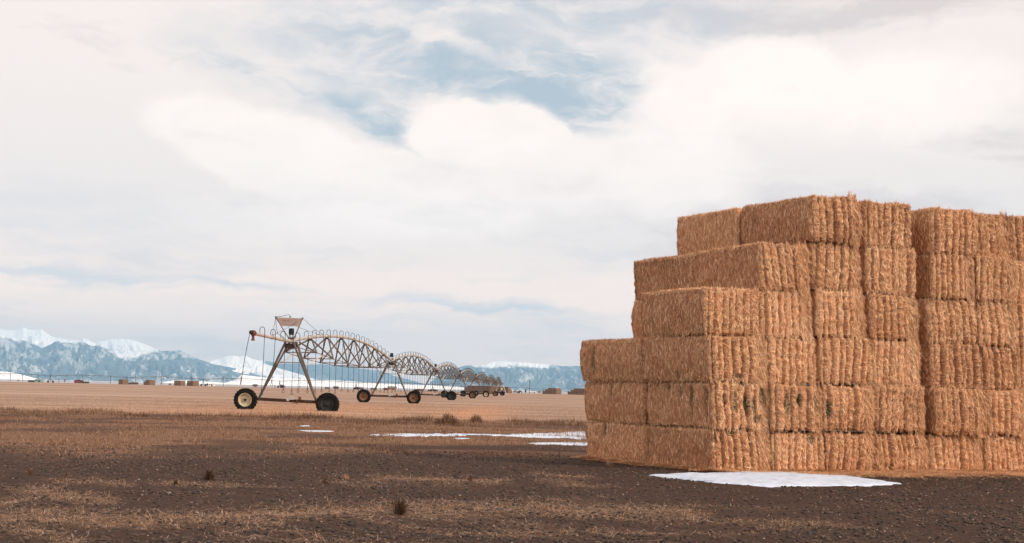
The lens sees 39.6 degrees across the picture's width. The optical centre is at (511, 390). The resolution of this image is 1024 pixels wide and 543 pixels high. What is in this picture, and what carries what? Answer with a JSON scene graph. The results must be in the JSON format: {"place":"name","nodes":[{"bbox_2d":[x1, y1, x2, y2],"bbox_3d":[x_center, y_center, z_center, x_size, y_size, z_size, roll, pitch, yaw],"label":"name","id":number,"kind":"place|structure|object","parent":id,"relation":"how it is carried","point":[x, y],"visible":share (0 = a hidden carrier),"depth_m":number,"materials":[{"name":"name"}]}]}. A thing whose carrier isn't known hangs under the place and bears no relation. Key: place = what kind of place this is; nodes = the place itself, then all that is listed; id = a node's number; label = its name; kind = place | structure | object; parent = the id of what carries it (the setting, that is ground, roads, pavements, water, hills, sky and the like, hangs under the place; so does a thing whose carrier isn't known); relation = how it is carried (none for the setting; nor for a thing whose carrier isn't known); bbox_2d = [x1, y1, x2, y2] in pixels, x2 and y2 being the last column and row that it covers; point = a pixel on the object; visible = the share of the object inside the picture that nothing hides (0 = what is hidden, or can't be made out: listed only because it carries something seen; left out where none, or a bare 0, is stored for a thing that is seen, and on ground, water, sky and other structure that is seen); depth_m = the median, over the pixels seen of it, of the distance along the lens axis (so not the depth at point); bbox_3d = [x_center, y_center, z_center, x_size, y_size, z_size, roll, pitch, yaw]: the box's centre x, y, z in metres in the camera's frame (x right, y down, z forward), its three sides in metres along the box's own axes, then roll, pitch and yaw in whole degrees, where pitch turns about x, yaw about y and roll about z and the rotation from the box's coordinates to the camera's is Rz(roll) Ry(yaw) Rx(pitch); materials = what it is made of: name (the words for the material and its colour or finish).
{"place":"outdoors","nodes":[
{"label":"outdoors","id":0,"kind":"place"},
{"bbox_2d":[0,327,154,353],"bbox_3d":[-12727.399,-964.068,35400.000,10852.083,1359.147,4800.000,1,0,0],"label":"mountain peaks","id":1,"kind":"object","parent":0,"point":[40,338],"visible":0.19,"depth_m":36611.20,"materials":[{"name":"white snow"}]},
{"bbox_2d":[0,335,261,382],"bbox_3d":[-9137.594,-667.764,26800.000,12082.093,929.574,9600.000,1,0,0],"label":"mountain range","id":2,"kind":"structure","parent":0,"point":[74,361],"depth_m":26442.25,"materials":[{"name":"blue stone"}]},
{"bbox_2d":[0,371,519,390],"bbox_3d":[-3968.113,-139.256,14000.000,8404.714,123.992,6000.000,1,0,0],"label":"snowy dunes","id":3,"kind":"structure","parent":0,"point":[250,380],"depth_m":13356.96,"materials":[{"name":"white snow"}]},
{"bbox_2d":[208,355,313,379],"bbox_3d":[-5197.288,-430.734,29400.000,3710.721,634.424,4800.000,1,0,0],"label":"mountain peaks","id":4,"kind":"object","parent":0,"point":[256,367],"visible":0.36,"depth_m":30335.71,"materials":[{"name":"white snow"}]},
{"bbox_2d":[0,379,567,393],"bbox_3d":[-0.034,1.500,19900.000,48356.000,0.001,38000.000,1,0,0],"label":"snowy plain","id":5,"kind":"structure","parent":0,"point":[141,383],"depth_m":1679.87,"materials":[{"name":"white snow"}]},
{"bbox_2d":[259,360,427,384],"bbox_3d":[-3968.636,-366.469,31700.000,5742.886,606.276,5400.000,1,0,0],"label":"mountain range","id":6,"kind":"structure","parent":0,"point":[347,374],"depth_m":32204.74,"materials":[{"name":"blue stone"}]},
{"bbox_2d":[387,386,396,389],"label":"barn","id":7,"kind":"structure","parent":0,"point":[392,387],"depth_m":930.17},
{"bbox_2d":[0,381,872,430],"bbox_3d":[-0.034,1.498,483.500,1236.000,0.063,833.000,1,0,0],"label":"stubble field","id":8,"kind":"structure","parent":0,"point":[172,392],"depth_m":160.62,"materials":[{"name":"beige plant"}]},
{"bbox_2d":[118,379,128,383],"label":"haystack","id":9,"kind":"object","parent":8,"relation":"on","point":[121,381],"visible":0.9,"depth_m":831.44,"materials":[{"name":"brown plant"}]},
{"bbox_2d":[143,380,154,384],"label":"haystack","id":10,"kind":"object","parent":8,"relation":"on","point":[150,382],"visible":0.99,"depth_m":831.53,"materials":[{"name":"brown plant"}]},
{"bbox_2d":[174,380,184,385],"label":"haystack","id":11,"kind":"object","parent":8,"relation":"on","point":[179,383],"visible":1,"depth_m":831.55,"materials":[{"name":"brown plant"}]},
{"bbox_2d":[187,381,198,385],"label":"haystack","id":12,"kind":"object","parent":8,"relation":"on","point":[193,383],"visible":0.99,"depth_m":831.84,"materials":[{"name":"brown plant"}]},
{"bbox_2d":[0,373,457,390],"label":"pivot irrigator","id":13,"kind":"object","parent":8,"relation":"on","point":[203,379],"visible":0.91,"depth_m":879.93,"materials":[{"name":"metal"}]},
{"bbox_2d":[233,315,506,410],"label":"pivot irrigator","id":14,"kind":"object","parent":8,"relation":"on","point":[246,398],"visible":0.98,"depth_m":110.18,"materials":[{"name":"metal"}]},
{"bbox_2d":[464,386,497,392],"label":"haystack","id":15,"kind":"object","parent":8,"relation":"on","point":[478,388],"visible":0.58,"depth_m":835.03,"materials":[{"name":"brown plant"}]},
{"bbox_2d":[498,387,511,392],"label":"haystack","id":16,"kind":"object","parent":8,"relation":"on","point":[508,389],"visible":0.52,"depth_m":831.49,"materials":[{"name":"brown plant"}]},
{"bbox_2d":[542,388,561,393],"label":"haystack","id":17,"kind":"object","parent":8,"relation":"on","point":[554,391],"visible":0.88,"depth_m":832.55,"materials":[{"name":"brown plant"}]},
{"bbox_2d":[568,388,585,394],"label":"haystack","id":18,"kind":"object","parent":8,"relation":"on","point":[580,391],"visible":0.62,"depth_m":835.67,"materials":[{"name":"brown plant"}]},
{"bbox_2d":[0,411,1023,542],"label":"soil ground","id":19,"kind":"structure","parent":0,"point":[448,490],"depth_m":21.02,"materials":[{"name":"brown soil"}]},
{"bbox_2d":[27,468,33,474],"bbox_3d":[-7.537,1.270,22.262,0.202,0.113,0.148,1,0,0],"label":"dry weed","id":20,"kind":"object","parent":19,"relation":"on","point":[31,472],"visible":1,"depth_m":22.26,"materials":[{"name":"brown plant"}]},
{"bbox_2d":[202,469,218,479],"bbox_3d":[-4.742,1.312,22.253,0.305,0.193,0.353,1,0,0],"label":"dry weed","id":21,"kind":"object","parent":19,"relation":"on","point":[208,474],"visible":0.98,"depth_m":22.23,"materials":[{"name":"brown plant"}]},
{"bbox_2d":[297,430,330,431],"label":"snow patch","id":22,"kind":"object","parent":19,"relation":"on","point":[314,430],"visible":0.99,"depth_m":46.95,"materials":[{"name":"white snow"}]},
{"bbox_2d":[320,477,328,483],"bbox_3d":[-2.905,1.396,22.126,0.177,0.116,0.167,1,0,12],"label":"dry weed","id":23,"kind":"object","parent":19,"relation":"on","point":[325,480],"visible":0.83,"depth_m":22.11,"materials":[{"name":"brown plant"}]},
{"bbox_2d":[388,499,411,515],"bbox_3d":[-1.340,1.387,16.910,0.398,0.208,0.335,1,0,-41],"label":"dry weed","id":24,"kind":"object","parent":19,"relation":"on","point":[399,508],"visible":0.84,"depth_m":16.87,"materials":[{"name":"brown plant"}]},
{"bbox_2d":[0,405,869,459],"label":"scrub grass","id":25,"kind":"structure","parent":19,"relation":"on","point":[309,416],"depth_m":48.91,"materials":[{"name":"brown plant"}]},
{"bbox_2d":[368,433,503,436],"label":"snow patch","id":26,"kind":"object","parent":19,"relation":"on","point":[425,435],"visible":0.91,"depth_m":46.19,"materials":[{"name":"white snow"}]},
{"bbox_2d":[431,412,469,424],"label":"dry weed","id":27,"kind":"object","parent":19,"relation":"on","point":[450,420],"visible":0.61,"depth_m":60.34,"materials":[{"name":"brown plant"}]},
{"bbox_2d":[467,414,482,422],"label":"dry weed","id":28,"kind":"object","parent":19,"relation":"on","point":[476,418],"visible":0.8,"depth_m":64.63,"materials":[{"name":"brown plant"}]},
{"bbox_2d":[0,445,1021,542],"bbox_3d":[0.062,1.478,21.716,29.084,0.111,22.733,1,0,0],"label":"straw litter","id":29,"kind":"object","parent":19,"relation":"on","point":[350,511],"visible":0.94,"depth_m":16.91,"materials":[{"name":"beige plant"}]},
{"bbox_2d":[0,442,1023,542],"bbox_3d":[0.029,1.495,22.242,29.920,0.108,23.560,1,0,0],"label":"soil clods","id":30,"kind":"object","parent":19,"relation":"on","point":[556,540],"visible":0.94,"depth_m":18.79,"materials":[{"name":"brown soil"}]},
{"bbox_2d":[0,442,1023,542],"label":"pebbles","id":31,"kind":"object","parent":19,"relation":"on","point":[576,535],"visible":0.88,"depth_m":19.06,"materials":[{"name":"stone"}]},
{"bbox_2d":[504,431,586,439],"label":"snow patch","id":32,"kind":"object","parent":19,"relation":"on","point":[542,436],"visible":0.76,"depth_m":47.36,"materials":[{"name":"white snow"}]},
{"bbox_2d":[530,442,586,445],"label":"snow patch","id":33,"kind":"object","parent":19,"relation":"on","point":[565,443],"visible":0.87,"depth_m":40.35,"materials":[{"name":"white snow"}]},
{"bbox_2d":[585,420,658,462],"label":"hay bale","id":34,"kind":"object","parent":19,"relation":"on","point":[621,441],"visible":0.52,"depth_m":31.00},
{"bbox_2d":[584,381,655,425],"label":"hay bale","id":35,"kind":"object","parent":34,"relation":"on","point":[624,402],"visible":0.62,"depth_m":30.95},
{"bbox_2d":[580,336,651,384],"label":"hay bale","id":36,"kind":"object","parent":35,"relation":"on","point":[610,360],"visible":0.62,"depth_m":30.95},
{"bbox_2d":[645,425,771,471],"bbox_3d":[3.974,1.180,28.864,1.424,1.124,2.638,1,0,-26],"label":"hay bale","id":37,"kind":"object","parent":19,"relation":"on","point":[739,449],"visible":0.9,"depth_m":27.93},
{"bbox_2d":[647,379,769,433],"bbox_3d":[3.940,0.291,28.789,1.367,1.154,2.618,1,0,-28],"label":"hay bale","id":38,"kind":"object","parent":37,"relation":"on","point":[720,405],"visible":1,"depth_m":27.89},
{"bbox_2d":[642,331,769,388],"bbox_3d":[3.869,-0.620,28.728,1.383,1.163,2.691,1,0,-28],"label":"hay bale","id":39,"kind":"object","parent":38,"relation":"on","point":[706,358],"visible":1,"depth_m":27.83},
{"bbox_2d":[640,286,764,337],"bbox_3d":[3.794,-1.544,28.775,1.430,1.090,2.638,1,0,-26],"label":"hay bale","id":40,"kind":"object","parent":39,"relation":"on","point":[706,310],"visible":1,"depth_m":27.86},
{"bbox_2d":[649,471,900,486],"bbox_3d":[4.832,1.573,25.564,3.946,0.103,3.710,1,0,-29],"label":"snow patch","id":41,"kind":"object","parent":19,"relation":"on","point":[773,479],"visible":1,"depth_m":24.82,"materials":[{"name":"white snow"}]},
{"bbox_2d":[569,454,1023,479],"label":"straw skirt","id":42,"kind":"object","parent":19,"relation":"on","point":[912,473],"visible":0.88,"depth_m":28.38,"materials":[{"name":"beige plant"}]},
{"bbox_2d":[768,430,826,471],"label":"hay bale","id":43,"kind":"object","parent":19,"relation":"on","point":[794,450],"visible":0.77,"depth_m":28.15},
{"bbox_2d":[767,381,823,433],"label":"hay bale","id":44,"kind":"object","parent":43,"relation":"on","point":[795,407],"visible":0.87,"depth_m":28.05},
{"bbox_2d":[740,335,817,385],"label":"hay bale","id":45,"kind":"object","parent":44,"relation":"on","point":[792,361],"visible":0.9,"depth_m":28.12},
{"bbox_2d":[699,289,814,342],"bbox_3d":[4.942,-1.506,29.178,1.259,1.205,2.604,1,0,-26],"label":"hay bale","id":46,"kind":"object","parent":45,"relation":"on","point":[788,316],"visible":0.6,"depth_m":28.10},
{"bbox_2d":[693,240,812,295],"bbox_3d":[4.867,-2.430,29.112,1.290,1.194,2.632,1,0,-26],"label":"hay bale","id":47,"kind":"object","parent":46,"relation":"on","point":[772,267],"visible":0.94,"depth_m":28.17},
{"bbox_2d":[782,430,881,471],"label":"hay bale","id":48,"kind":"object","parent":19,"relation":"on","point":[849,451],"visible":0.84,"depth_m":28.53},
{"bbox_2d":[787,381,876,434],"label":"hay bale","id":49,"kind":"object","parent":48,"relation":"on","point":[847,407],"visible":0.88,"depth_m":28.49},
{"bbox_2d":[806,335,872,386],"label":"hay bale","id":50,"kind":"object","parent":49,"relation":"on","point":[843,362],"visible":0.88,"depth_m":28.48},
{"bbox_2d":[799,286,866,341],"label":"hay bale","id":51,"kind":"object","parent":50,"relation":"on","point":[840,314],"visible":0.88,"depth_m":28.45},
{"bbox_2d":[796,240,862,292],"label":"hay bale","id":52,"kind":"object","parent":51,"relation":"on","point":[835,267],"visible":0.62,"depth_m":28.44},
{"bbox_2d":[741,191,864,248],"bbox_3d":[5.955,-3.436,29.398,1.321,1.181,2.651,1,0,-26],"label":"hay bale","id":53,"kind":"object","parent":52,"relation":"on","point":[812,218],"visible":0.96,"depth_m":28.47},
{"bbox_2d":[822,429,929,471],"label":"hay bale","id":54,"kind":"object","parent":19,"relation":"on","point":[905,451],"visible":0.5,"depth_m":28.96},
{"bbox_2d":[835,383,925,434],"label":"hay bale","id":55,"kind":"object","parent":54,"relation":"on","point":[898,407],"visible":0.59,"depth_m":28.92},
{"bbox_2d":[807,338,922,387],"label":"hay bale","id":56,"kind":"object","parent":55,"relation":"on","point":[895,362],"visible":0.48,"depth_m":28.93},
{"bbox_2d":[854,292,920,343],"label":"hay bale","id":57,"kind":"object","parent":56,"relation":"on","point":[889,318],"visible":0.6,"depth_m":28.86},
{"bbox_2d":[848,245,916,297],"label":"hay bale","id":58,"kind":"object","parent":57,"relation":"on","point":[888,271],"visible":0.58,"depth_m":28.90},
{"bbox_2d":[848,199,911,250],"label":"hay bale","id":59,"kind":"object","parent":58,"relation":"on","point":[885,225],"visible":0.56,"depth_m":28.92},
{"bbox_2d":[856,430,984,470],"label":"hay bale","id":60,"kind":"object","parent":19,"relation":"on","point":[951,451],"visible":0.39,"depth_m":29.40},
{"bbox_2d":[874,385,989,439],"bbox_3d":[8.763,0.418,30.366,1.413,1.195,2.663,1,0,-26],"label":"hay bale","id":61,"kind":"object","parent":60,"relation":"on","point":[961,412],"visible":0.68,"depth_m":29.24},
{"bbox_2d":[908,341,980,389],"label":"hay bale","id":62,"kind":"object","parent":61,"relation":"on","point":[957,365],"visible":0.59,"depth_m":29.37},
{"bbox_2d":[915,297,977,345],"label":"hay bale","id":63,"kind":"object","parent":62,"relation":"on","point":[944,320],"visible":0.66,"depth_m":29.37},
{"bbox_2d":[903,250,976,303],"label":"hay bale","id":64,"kind":"object","parent":63,"relation":"on","point":[945,276],"visible":0.62,"depth_m":29.31},
{"bbox_2d":[903,206,977,257],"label":"hay bale","id":65,"kind":"object","parent":64,"relation":"on","point":[938,230],"visible":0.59,"depth_m":29.33},
{"bbox_2d":[957,434,1023,471],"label":"hay bale","id":66,"kind":"object","parent":19,"relation":"on","point":[1003,452],"visible":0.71,"depth_m":29.77},
{"bbox_2d":[975,385,1023,438],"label":"hay bale","id":67,"kind":"object","parent":66,"relation":"on","point":[1005,414],"visible":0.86,"depth_m":29.68},
{"bbox_2d":[969,343,1019,390],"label":"hay bale","id":68,"kind":"object","parent":67,"relation":"on","point":[999,367],"visible":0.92,"depth_m":29.75},
{"bbox_2d":[970,301,1020,351],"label":"hay bale","id":69,"kind":"object","parent":68,"relation":"on","point":[996,325],"visible":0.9,"depth_m":29.69},
{"bbox_2d":[965,253,1018,306],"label":"hay bale","id":70,"kind":"object","parent":69,"relation":"on","point":[995,279],"visible":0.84,"depth_m":29.63},
{"bbox_2d":[970,210,1012,258],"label":"hay bale","id":71,"kind":"object","parent":70,"relation":"on","point":[993,235],"visible":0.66,"depth_m":29.75},
{"bbox_2d":[989,434,1023,468],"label":"hay bale","id":72,"kind":"object","parent":19,"relation":"on","point":[1022,440],"visible":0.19,"depth_m":30.03},
{"bbox_2d":[0,0,1023,383],"label":"sky","id":73,"kind":"structure","parent":0,"point":[461,183],"materials":[{"name":"white"}]},
{"bbox_2d":[429,361,808,391],"bbox_3d":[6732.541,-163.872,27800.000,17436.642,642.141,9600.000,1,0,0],"label":"mountain range","id":74,"kind":"structure","parent":0,"point":[525,375],"depth_m":27736.99,"materials":[{"name":"blue stone"}]},
{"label":"hay bale","id":75,"kind":"object","parent":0,"visible":0},
{"bbox_2d":[1015,346,1023,390],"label":"hay bale","id":76,"kind":"object","parent":75,"relation":"on","point":[1020,356],"visible":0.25,"depth_m":30.05},
{"bbox_2d":[1004,303,1023,347],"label":"hay bale","id":77,"kind":"object","parent":76,"relation":"on","point":[1019,326],"visible":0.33,"depth_m":29.99},
{"bbox_2d":[1014,259,1023,304],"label":"hay bale","id":78,"kind":"object","parent":77,"relation":"on","point":[1019,282],"visible":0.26,"depth_m":30.02},
{"bbox_2d":[1008,214,1023,260],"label":"hay bale","id":79,"kind":"object","parent":78,"relation":"on","point":[1016,224],"visible":0.3,"depth_m":30.01},
{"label":"hay bale","id":80,"kind":"object","parent":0,"visible":0},
{"bbox_2d":[631,300,654,337],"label":"hay bale","id":81,"kind":"object","parent":80,"relation":"on","point":[636,323],"visible":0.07,"depth_m":32.00},
{"bbox_2d":[633,252,694,301],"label":"hay bale","id":82,"kind":"object","parent":81,"relation":"on","point":[654,274],"visible":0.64,"depth_m":31.12},
{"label":"hay bale","id":83,"kind":"object","parent":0,"visible":0},
{"bbox_2d":[676,206,742,255],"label":"hay bale","id":84,"kind":"object","parent":83,"relation":"on","point":[707,231],"visible":0.67,"depth_m":31.33}
]}

